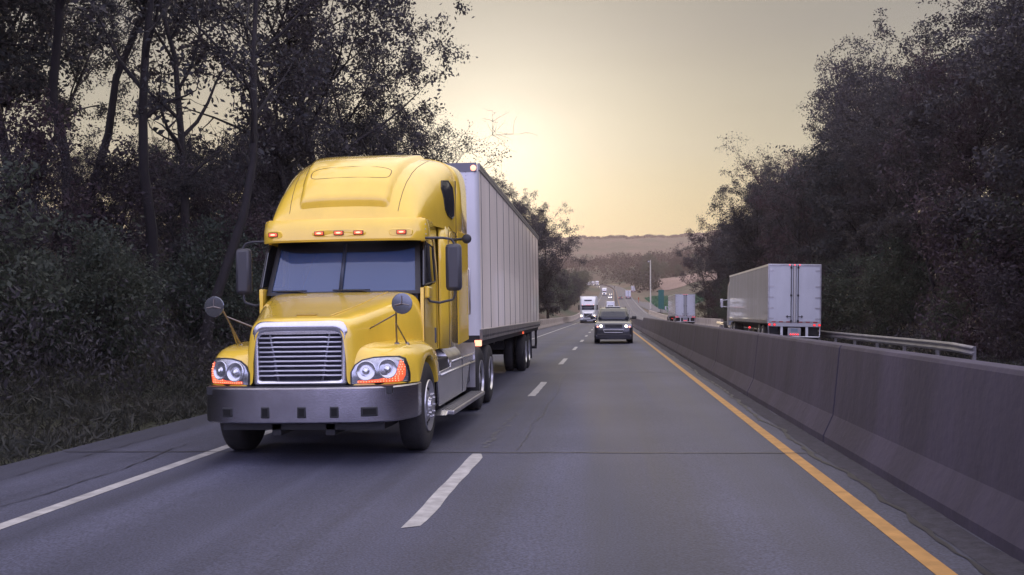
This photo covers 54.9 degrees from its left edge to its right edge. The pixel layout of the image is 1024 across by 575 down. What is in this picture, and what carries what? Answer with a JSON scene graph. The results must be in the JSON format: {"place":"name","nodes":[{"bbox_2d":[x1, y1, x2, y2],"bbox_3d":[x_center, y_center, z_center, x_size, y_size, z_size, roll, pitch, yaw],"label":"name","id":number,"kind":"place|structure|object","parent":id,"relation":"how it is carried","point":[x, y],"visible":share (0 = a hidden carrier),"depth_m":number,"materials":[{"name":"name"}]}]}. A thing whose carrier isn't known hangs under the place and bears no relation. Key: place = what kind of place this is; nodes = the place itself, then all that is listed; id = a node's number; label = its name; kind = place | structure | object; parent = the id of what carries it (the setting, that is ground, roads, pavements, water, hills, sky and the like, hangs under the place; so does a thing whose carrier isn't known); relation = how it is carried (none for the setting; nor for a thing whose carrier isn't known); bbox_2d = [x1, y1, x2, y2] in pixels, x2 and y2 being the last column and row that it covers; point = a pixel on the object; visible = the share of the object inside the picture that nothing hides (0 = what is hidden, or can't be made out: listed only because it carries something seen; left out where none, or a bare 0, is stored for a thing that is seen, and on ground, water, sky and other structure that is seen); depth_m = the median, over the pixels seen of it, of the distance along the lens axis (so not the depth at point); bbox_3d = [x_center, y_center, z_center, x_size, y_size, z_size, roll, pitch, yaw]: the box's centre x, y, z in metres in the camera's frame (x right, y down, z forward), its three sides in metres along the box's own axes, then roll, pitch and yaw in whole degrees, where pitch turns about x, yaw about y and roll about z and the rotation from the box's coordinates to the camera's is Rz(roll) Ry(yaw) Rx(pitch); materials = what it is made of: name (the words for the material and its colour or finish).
{"place":"outdoors","nodes":[
{"label":"outdoors","id":0,"kind":"place"},
{"bbox_2d":[0,285,1007,574],"bbox_3d":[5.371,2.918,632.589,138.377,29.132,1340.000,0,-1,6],"label":"road","id":1,"kind":"structure","parent":0,"point":[638,455],"depth_m":8.64,"materials":[{"name":"grey asphalt"}]},
{"bbox_2d":[0,296,601,528],"bbox_3d":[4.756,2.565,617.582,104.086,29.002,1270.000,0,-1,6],"label":"edge line","id":2,"kind":"object","parent":1,"relation":"on","point":[11,522],"visible":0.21,"depth_m":9.19,"materials":[{"name":"white paint"}]},
{"bbox_2d":[204,155,539,449],"bbox_3d":[-1.287,0.106,21.667,3.072,4.150,22.489,-1,-2,6],"label":"semi truck","id":3,"kind":"object","parent":1,"relation":"on","point":[403,290],"visible":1,"depth_m":12.48,"materials":[{"name":"metal"}]},
{"bbox_2d":[64,451,816,452],"bbox_3d":[-0.983,1.904,11.408,8.820,0.106,0.086,0,-1,6],"label":"road joint","id":4,"kind":"object","parent":1,"relation":"on","point":[322,451],"visible":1,"depth_m":11.57,"materials":[{"name":"black asphalt"}]},
{"bbox_2d":[401,453,481,527],"bbox_3d":[-0.565,1.846,9.306,0.161,0.001,3.900,0,-1,6],"label":"lane marking","id":5,"kind":"object","parent":1,"relation":"on","point":[427,510],"visible":1,"depth_m":8.77,"materials":[{"name":"white paint"}]},
{"bbox_2d":[538,313,579,329],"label":"concrete barrier","id":6,"kind":"object","parent":1,"relation":"on","point":[546,323],"visible":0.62,"depth_m":127.37,"materials":[{"name":"grey concrete"}]},
{"bbox_2d":[578,296,597,322],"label":"semi truck","id":7,"kind":"object","parent":1,"relation":"on","point":[588,307],"visible":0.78,"depth_m":148.93,"materials":[{"name":"white paint"}]},
{"bbox_2d":[590,306,636,342],"bbox_3d":[5.352,1.953,52.070,2.380,1.948,4.848,0,-1,6],"label":"sport utility vehicle","id":8,"kind":"object","parent":1,"relation":"on","point":[613,322],"visible":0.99,"depth_m":49.92,"materials":[{"name":"grey paint"}]},
{"bbox_2d":[665,294,694,323],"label":"semi truck","id":9,"kind":"object","parent":1,"relation":"on","point":[681,307],"visible":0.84,"depth_m":131.78,"materials":[{"name":"metal"}]},
{"bbox_2d":[648,310,723,326],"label":"guardrail","id":10,"kind":"object","parent":1,"relation":"on","point":[708,321],"visible":0.59,"depth_m":121.75,"materials":[{"name":"grey metal"}]},
{"bbox_2d":[720,264,821,339],"bbox_3d":[15.238,1.120,60.100,3.200,4.076,21.190,1,-1,6],"label":"semi truck","id":11,"kind":"object","parent":1,"relation":"on","point":[781,299],"visible":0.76,"depth_m":49.73,"materials":[{"name":"metal"}]},
{"bbox_2d":[606,286,957,574],"bbox_3d":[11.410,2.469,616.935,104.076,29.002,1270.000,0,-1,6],"label":"edge line","id":12,"kind":"object","parent":1,"relation":"on","point":[933,564],"visible":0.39,"depth_m":8.36,"materials":[{"name":"paint"}]},
{"bbox_2d":[664,351,993,574],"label":"road crack","id":13,"kind":"object","parent":1,"relation":"on","point":[919,525],"visible":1,"depth_m":8.46,"materials":[{"name":"black asphalt"}]},
{"bbox_2d":[640,333,1023,574],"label":"gutter grit","id":14,"kind":"object","parent":1,"relation":"on","point":[993,560],"visible":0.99,"depth_m":8.24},
{"bbox_2d":[641,318,1023,562],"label":"concrete barrier","id":15,"kind":"object","parent":1,"relation":"on","point":[944,435],"visible":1,"depth_m":9.05,"materials":[{"name":"grey concrete"}]},
{"bbox_2d":[717,322,975,359],"bbox_3d":[17.553,3.041,65.550,0.355,0.871,72.000,0,-1,6],"label":"guard rail","id":16,"kind":"object","parent":1,"relation":"on","point":[937,346],"visible":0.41,"depth_m":37.04,"materials":[{"name":"metal"}]},
{"bbox_2d":[0,214,1023,465],"bbox_3d":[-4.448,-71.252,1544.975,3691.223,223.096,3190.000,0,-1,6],"label":"ground","id":17,"kind":"structure","parent":0,"point":[608,246],"depth_m":567.51,"materials":[{"name":"soil"}]},
{"bbox_2d":[0,0,54,202],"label":"tree","id":18,"kind":"object","parent":17,"relation":"on","point":[6,9],"visible":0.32,"depth_m":32.08,"materials":[{"name":"green plant"}]},
{"bbox_2d":[0,0,72,48],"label":"tree","id":19,"kind":"object","parent":17,"relation":"on","point":[49,24],"visible":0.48,"depth_m":29.94,"materials":[{"name":"green plant"}]},
{"bbox_2d":[0,132,81,294],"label":"tree","id":20,"kind":"object","parent":17,"relation":"on","point":[36,180],"visible":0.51,"depth_m":22.53,"materials":[{"name":"green plant"}]},
{"bbox_2d":[0,150,89,373],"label":"shrub","id":21,"kind":"object","parent":17,"relation":"on","point":[21,280],"visible":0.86,"depth_m":17.82,"materials":[{"name":"green plant"}]},
{"bbox_2d":[0,79,106,295],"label":"shrub","id":22,"kind":"object","parent":17,"relation":"on","point":[40,135],"visible":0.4,"depth_m":23.33,"materials":[{"name":"green plant"}]},
{"bbox_2d":[0,242,106,366],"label":"shrub","id":23,"kind":"object","parent":17,"relation":"on","point":[58,315],"visible":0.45,"depth_m":19.58,"materials":[{"name":"green plant"}]},
{"bbox_2d":[0,0,113,122],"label":"tree","id":24,"kind":"object","parent":17,"relation":"on","point":[43,35],"visible":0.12,"depth_m":45.14,"materials":[{"name":"green plant"}]},
{"bbox_2d":[0,0,120,105],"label":"tree","id":25,"kind":"object","parent":17,"relation":"on","point":[41,53],"visible":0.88,"depth_m":28.50,"materials":[{"name":"green plant"}]},
{"bbox_2d":[30,0,91,278],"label":"tree","id":26,"kind":"object","parent":17,"relation":"on","point":[56,53],"visible":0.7,"depth_m":25.47,"materials":[{"name":"brown plant"}]},
{"bbox_2d":[1,0,125,49],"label":"tree","id":27,"kind":"object","parent":17,"relation":"on","point":[84,27],"visible":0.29,"depth_m":34.33,"materials":[{"name":"green plant"}]},
{"bbox_2d":[0,1,135,116],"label":"tree","id":28,"kind":"object","parent":17,"relation":"on","point":[5,103],"visible":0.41,"depth_m":42.18,"materials":[{"name":"green plant"}]},
{"bbox_2d":[6,0,141,199],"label":"tree","id":29,"kind":"object","parent":17,"relation":"on","point":[77,78],"visible":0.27,"depth_m":51.12,"materials":[{"name":"green plant"}]},
{"bbox_2d":[52,146,113,208],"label":"tree","id":30,"kind":"object","parent":17,"relation":"on","point":[80,165],"visible":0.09,"depth_m":37.71,"materials":[{"name":"green plant"}]},
{"bbox_2d":[0,203,174,368],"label":"shrub","id":31,"kind":"object","parent":17,"relation":"on","point":[110,251],"visible":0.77,"depth_m":20.86,"materials":[{"name":"green plant"}]},
{"bbox_2d":[27,125,153,284],"bbox_3d":[-11.689,-2.144,27.481,3.070,4.470,3.452,0,-1,7],"label":"tree","id":32,"kind":"object","parent":17,"relation":"on","point":[104,161],"visible":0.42,"depth_m":27.08,"materials":[{"name":"green plant"}]},
{"bbox_2d":[17,218,175,356],"bbox_3d":[-9.009,0.170,22.007,3.061,3.467,2.820,-1,-2,35],"label":"shrub","id":33,"kind":"object","parent":17,"relation":"on","point":[115,266],"visible":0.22,"depth_m":21.83,"materials":[{"name":"green plant"}]},
{"bbox_2d":[71,0,122,26],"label":"tree","id":34,"kind":"object","parent":17,"relation":"on","point":[93,10],"visible":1,"depth_m":20.57,"materials":[{"name":"green plant"}]},
{"bbox_2d":[36,133,192,286],"bbox_3d":[-11.153,-1.789,27.504,4.282,5.449,3.775,0,-2,-18],"label":"shrub","id":35,"kind":"object","parent":17,"relation":"on","point":[129,194],"visible":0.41,"depth_m":27.56,"materials":[{"name":"green plant"}]},
{"bbox_2d":[0,319,251,465],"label":"grass","id":36,"kind":"structure","parent":17,"relation":"on","point":[104,411],"depth_m":16.07,"materials":[{"name":"green plant"}]},
{"bbox_2d":[79,0,173,214],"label":"tree","id":37,"kind":"object","parent":17,"relation":"on","point":[109,126],"visible":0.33,"depth_m":35.58,"materials":[{"name":"brown plant"}]},
{"bbox_2d":[80,247,177,332],"bbox_3d":[-9.792,0.141,25.514,2.304,2.610,2.122,-1,-2,34],"label":"shrub","id":38,"kind":"object","parent":17,"relation":"on","point":[130,258],"visible":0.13,"depth_m":25.47,"materials":[{"name":"green plant"}]},
{"bbox_2d":[0,188,263,415],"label":"undergrowth","id":39,"kind":"object","parent":17,"relation":"on","point":[24,352],"visible":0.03,"depth_m":20.01,"materials":[{"name":"green plant"}]},
{"bbox_2d":[62,0,229,327],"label":"tree","id":40,"kind":"object","parent":17,"relation":"on","point":[143,115],"visible":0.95,"depth_m":26.37,"materials":[{"name":"green plant"}]},
{"bbox_2d":[92,138,232,309],"bbox_3d":[-11.112,-2.132,31.415,4.060,5.912,4.566,-1,-2,31],"label":"tree","id":41,"kind":"object","parent":17,"relation":"on","point":[184,180],"visible":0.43,"depth_m":31.52,"materials":[{"name":"green plant"}]},
{"bbox_2d":[128,132,210,248],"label":"tree","id":42,"kind":"object","parent":17,"relation":"on","point":[175,203],"visible":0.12,"depth_m":41.43,"materials":[{"name":"green plant"}]},
{"bbox_2d":[66,0,285,309],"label":"tree","id":43,"kind":"object","parent":17,"relation":"on","point":[179,142],"visible":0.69,"depth_m":31.66,"materials":[{"name":"green plant"}]},
{"bbox_2d":[165,245,235,326],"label":"shrub","id":44,"kind":"object","parent":17,"relation":"on","point":[203,274],"visible":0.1,"depth_m":29.66,"materials":[{"name":"green plant"}]},
{"bbox_2d":[154,208,266,343],"bbox_3d":[-8.700,-0.177,28.001,3.516,4.323,3.816,0,-1,-16],"label":"shrub","id":45,"kind":"object","parent":17,"relation":"on","point":[212,256],"visible":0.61,"depth_m":27.70,"materials":[{"name":"green plant"}]},
{"bbox_2d":[159,163,278,319],"bbox_3d":[-9.617,-1.228,33.511,4.412,5.614,3.890,0,-1,-8],"label":"shrub","id":46,"kind":"object","parent":17,"relation":"on","point":[199,203],"visible":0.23,"depth_m":32.84,"materials":[{"name":"green plant"}]},
{"bbox_2d":[163,201,274,330],"bbox_3d":[-9.376,-0.563,32.024,3.732,4.749,3.290,0,-1,-11],"label":"shrub","id":47,"kind":"object","parent":17,"relation":"on","point":[250,222],"visible":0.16,"depth_m":32.32,"materials":[{"name":"green plant"}]},
{"bbox_2d":[164,132,302,279],"bbox_3d":[-10.510,-2.480,36.289,5.237,6.781,4.657,0,-1,8],"label":"tree","id":48,"kind":"object","parent":17,"relation":"on","point":[240,178],"visible":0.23,"depth_m":36.05,"materials":[{"name":"green plant"}]},
{"bbox_2d":[207,257,262,341],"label":"shrub","id":49,"kind":"object","parent":17,"relation":"on","point":[241,313],"visible":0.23,"depth_m":30.21,"materials":[{"name":"green plant"}]},
{"bbox_2d":[113,0,383,211],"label":"tree","id":50,"kind":"object","parent":17,"relation":"on","point":[301,31],"visible":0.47,"depth_m":37.90,"materials":[{"name":"green plant"}]},
{"bbox_2d":[130,0,370,357],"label":"tree","id":51,"kind":"object","parent":17,"relation":"on","point":[227,263],"visible":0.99,"depth_m":27.32,"materials":[{"name":"green plant"}]},
{"bbox_2d":[206,124,311,278],"bbox_3d":[-10.427,-2.985,40.819,5.047,7.348,5.676,1,-2,-22],"label":"tree","id":52,"kind":"object","parent":17,"relation":"on","point":[278,189],"visible":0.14,"depth_m":40.22,"materials":[{"name":"green plant"}]},
{"bbox_2d":[124,0,474,212],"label":"tree","id":53,"kind":"object","parent":17,"relation":"on","point":[366,4],"visible":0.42,"depth_m":41.10,"materials":[{"name":"green plant"}]},
{"bbox_2d":[272,86,409,175],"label":"tree","id":54,"kind":"object","parent":17,"relation":"on","point":[368,149],"visible":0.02,"depth_m":54.04,"materials":[{"name":"green plant"}]},
{"bbox_2d":[207,0,477,166],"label":"tree","id":55,"kind":"object","parent":17,"relation":"on","point":[366,97],"visible":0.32,"depth_m":49.22,"materials":[{"name":"green plant"}]},
{"bbox_2d":[293,83,426,156],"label":"tree","id":56,"kind":"object","parent":17,"relation":"on","point":[344,120],"visible":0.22,"depth_m":51.68,"materials":[{"name":"green plant"}]},
{"bbox_2d":[349,98,458,161],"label":"tree","id":57,"kind":"object","parent":17,"relation":"on","point":[446,130],"visible":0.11,"depth_m":56.44,"materials":[{"name":"green plant"}]},
{"bbox_2d":[389,109,512,194],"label":"tree","id":58,"kind":"object","parent":17,"relation":"on","point":[466,145],"visible":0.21,"depth_m":56.62,"materials":[{"name":"green plant"}]},
{"bbox_2d":[367,76,537,168],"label":"tree","id":59,"kind":"object","parent":17,"relation":"on","point":[442,142],"visible":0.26,"depth_m":53.69,"materials":[{"name":"green plant"}]},
{"bbox_2d":[489,166,548,236],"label":"tree","id":60,"kind":"object","parent":17,"relation":"on","point":[522,207],"visible":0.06,"depth_m":110.28,"materials":[{"name":"green plant"}]},
{"bbox_2d":[509,190,573,267],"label":"tree","id":61,"kind":"object","parent":17,"relation":"on","point":[544,230],"visible":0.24,"depth_m":146.90,"materials":[{"name":"green plant"}]},
{"bbox_2d":[538,257,559,313],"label":"tree","id":62,"kind":"object","parent":17,"relation":"on","point":[547,291],"visible":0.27,"depth_m":177.43,"materials":[{"name":"green plant"}]},
{"bbox_2d":[526,207,589,318],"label":"tree","id":63,"kind":"object","parent":17,"relation":"on","point":[564,250],"visible":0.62,"depth_m":176.20,"materials":[{"name":"green plant"}]},
{"bbox_2d":[544,245,708,279],"bbox_3d":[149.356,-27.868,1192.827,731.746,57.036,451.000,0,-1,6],"label":"wood","id":64,"kind":"object","parent":17,"relation":"on","point":[626,261],"visible":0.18,"depth_m":1131.22,"materials":[{"name":"plant"}]},
{"bbox_2d":[561,230,715,240],"bbox_3d":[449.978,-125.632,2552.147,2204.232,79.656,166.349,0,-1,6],"label":"ridge forest","id":65,"kind":"object","parent":17,"relation":"on","point":[633,236],"visible":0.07,"depth_m":2510.36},
{"bbox_2d":[673,231,723,317],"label":"tree","id":66,"kind":"object","parent":17,"relation":"on","point":[696,262],"visible":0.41,"depth_m":150.71,"materials":[{"name":"green plant"}]},
{"bbox_2d":[679,214,733,314],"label":"tree","id":67,"kind":"object","parent":17,"relation":"on","point":[699,240],"visible":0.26,"depth_m":134.93,"materials":[{"name":"green plant"}]},
{"bbox_2d":[704,286,726,320],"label":"shrub","id":68,"kind":"object","parent":17,"relation":"on","point":[712,306],"visible":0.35,"depth_m":122.13,"materials":[{"name":"green plant"}]},
{"bbox_2d":[694,222,762,302],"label":"tree","id":69,"kind":"object","parent":17,"relation":"on","point":[714,281],"visible":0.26,"depth_m":127.99,"materials":[{"name":"green plant"}]},
{"bbox_2d":[548,234,922,292],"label":"wood","id":70,"kind":"object","parent":17,"relation":"on","point":[635,276],"visible":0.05,"depth_m":724.37,"materials":[{"name":"plant"}]},
{"bbox_2d":[709,214,780,281],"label":"tree","id":71,"kind":"object","parent":17,"relation":"on","point":[722,241],"visible":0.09,"depth_m":109.82,"materials":[{"name":"green plant"}]},
{"bbox_2d":[706,201,796,281],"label":"tree","id":72,"kind":"object","parent":17,"relation":"on","point":[734,239],"visible":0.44,"depth_m":102.58,"materials":[{"name":"green plant"}]},
{"bbox_2d":[708,164,795,270],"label":"tree","id":73,"kind":"object","parent":17,"relation":"on","point":[721,193],"visible":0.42,"depth_m":101.69,"materials":[{"name":"green plant"}]},
{"bbox_2d":[715,131,822,263],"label":"tree","id":74,"kind":"object","parent":17,"relation":"on","point":[768,169],"visible":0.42,"depth_m":91.66,"materials":[{"name":"green plant"}]},
{"bbox_2d":[747,146,816,263],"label":"tree","id":75,"kind":"object","parent":17,"relation":"on","point":[792,154],"visible":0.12,"depth_m":102.31,"materials":[{"name":"green plant"}]},
{"bbox_2d":[740,161,853,266],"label":"tree","id":76,"kind":"object","parent":17,"relation":"on","point":[781,254],"visible":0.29,"depth_m":83.00,"materials":[{"name":"green plant"}]},
{"bbox_2d":[746,156,848,319],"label":"tree","id":77,"kind":"object","parent":17,"relation":"on","point":[791,223],"visible":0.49,"depth_m":75.14,"materials":[{"name":"green plant"}]},
{"bbox_2d":[806,258,867,329],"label":"shrub","id":78,"kind":"object","parent":17,"relation":"on","point":[839,298],"visible":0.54,"depth_m":62.59,"materials":[{"name":"green plant"}]},
{"bbox_2d":[776,125,916,311],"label":"tree","id":79,"kind":"object","parent":17,"relation":"on","point":[817,167],"visible":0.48,"depth_m":69.18,"materials":[{"name":"green plant"}]},
{"bbox_2d":[709,203,1023,365],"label":"undergrowth","id":80,"kind":"object","parent":17,"relation":"on","point":[907,334],"visible":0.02,"depth_m":50.72,"materials":[{"name":"green plant"}]},
{"bbox_2d":[796,86,938,262],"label":"tree","id":81,"kind":"object","parent":17,"relation":"on","point":[812,105],"visible":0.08,"depth_m":75.82,"materials":[{"name":"green plant"}]},
{"bbox_2d":[822,252,920,335],"bbox_3d":[19.228,0.559,52.030,4.427,5.443,4.805,1,-2,-25],"label":"shrub","id":82,"kind":"object","parent":17,"relation":"on","point":[874,300],"visible":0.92,"depth_m":51.79,"materials":[{"name":"green plant"}]},
{"bbox_2d":[806,32,940,269],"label":"tree","id":83,"kind":"object","parent":17,"relation":"on","point":[827,82],"visible":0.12,"depth_m":71.91,"materials":[{"name":"green plant"}]},
{"bbox_2d":[801,55,961,261],"bbox_3d":[22.864,-6.178,61.988,9.734,15.854,9.235,0,-1,3],"label":"tree","id":84,"kind":"object","parent":17,"relation":"on","point":[873,206],"visible":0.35,"depth_m":61.74,"materials":[{"name":"green plant"}]},
{"bbox_2d":[846,232,917,316],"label":"shrub","id":85,"kind":"object","parent":17,"relation":"on","point":[911,244],"visible":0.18,"depth_m":60.59,"materials":[{"name":"green plant"}]},
{"bbox_2d":[806,93,959,299],"bbox_3d":[21.119,-4.241,55.556,7.822,12.740,7.421,-1,-2,25],"label":"tree","id":86,"kind":"object","parent":17,"relation":"on","point":[867,189],"visible":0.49,"depth_m":55.51,"materials":[{"name":"green plant"}]},
{"bbox_2d":[744,322,1023,365],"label":"grass","id":87,"kind":"structure","parent":17,"relation":"on","point":[978,358],"depth_m":42.21,"materials":[{"name":"green plant"}]},
{"bbox_2d":[846,232,938,324],"bbox_3d":[21.541,-0.416,54.439,4.747,5.837,5.153,0,-1,1],"label":"shrub","id":88,"kind":"object","parent":17,"relation":"on","point":[898,263],"visible":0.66,"depth_m":54.03,"materials":[{"name":"green plant"}]},
{"bbox_2d":[810,65,976,319],"bbox_3d":[19.670,-4.151,48.828,7.951,12.951,7.544,-1,-2,38],"label":"tree","id":89,"kind":"object","parent":17,"relation":"on","point":[922,140],"visible":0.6,"depth_m":48.52,"materials":[{"name":"green plant"}]},
{"bbox_2d":[807,34,994,252],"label":"tree","id":90,"kind":"object","parent":17,"relation":"on","point":[852,68],"visible":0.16,"depth_m":68.77,"materials":[{"name":"green plant"}]},
{"bbox_2d":[827,57,1008,274],"bbox_3d":[26.646,-8.156,64.702,11.917,15.430,10.597,1,-2,-34],"label":"tree","id":91,"kind":"object","parent":17,"relation":"on","point":[913,252],"visible":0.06,"depth_m":64.34,"materials":[{"name":"green plant"}]},
{"bbox_2d":[822,0,1023,287],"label":"tree","id":92,"kind":"object","parent":17,"relation":"on","point":[881,29],"visible":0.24,"depth_m":56.05,"materials":[{"name":"green plant"}]},
{"bbox_2d":[866,43,1023,320],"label":"tree","id":93,"kind":"object","parent":17,"relation":"on","point":[957,169],"visible":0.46,"depth_m":45.31,"materials":[{"name":"green plant"}]},
{"bbox_2d":[914,282,977,341],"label":"shrub","id":94,"kind":"object","parent":17,"relation":"on","point":[945,320],"visible":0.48,"depth_m":41.43,"materials":[{"name":"green plant"}]},
{"bbox_2d":[896,172,1023,353],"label":"shrub","id":95,"kind":"object","parent":17,"relation":"on","point":[965,265],"visible":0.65,"depth_m":37.29,"materials":[{"name":"green plant"}]},
{"bbox_2d":[900,0,1023,298],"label":"tree","id":96,"kind":"object","parent":17,"relation":"on","point":[1000,80],"visible":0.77,"depth_m":36.81,"materials":[{"name":"green plant"}]},
{"bbox_2d":[913,185,1023,330],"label":"shrub","id":97,"kind":"object","parent":17,"relation":"on","point":[1021,274],"visible":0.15,"depth_m":39.02,"materials":[{"name":"green plant"}]},
{"bbox_2d":[914,0,1023,156],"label":"tree","id":98,"kind":"object","parent":17,"relation":"on","point":[974,17],"visible":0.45,"depth_m":48.45,"materials":[{"name":"green plant"}]},
{"bbox_2d":[940,13,1023,230],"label":"tree","id":99,"kind":"object","parent":17,"relation":"on","point":[1022,186],"visible":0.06,"depth_m":50.86,"materials":[{"name":"green plant"}]},
{"bbox_2d":[961,0,1023,111],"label":"tree","id":100,"kind":"object","parent":17,"relation":"on","point":[1013,20],"visible":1,"depth_m":32.95,"materials":[{"name":"green plant"}]},
{"bbox_2d":[967,258,1023,360],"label":"shrub","id":101,"kind":"object","parent":17,"relation":"on","point":[1013,353],"visible":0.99,"depth_m":33.68,"materials":[{"name":"green plant"}]},
{"bbox_2d":[0,0,1023,238],"label":"sky","id":102,"kind":"structure","parent":0,"point":[627,103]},
{"bbox_2d":[658,272,716,289],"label":"field","id":103,"kind":"structure","parent":0,"point":[671,283],"depth_m":680.34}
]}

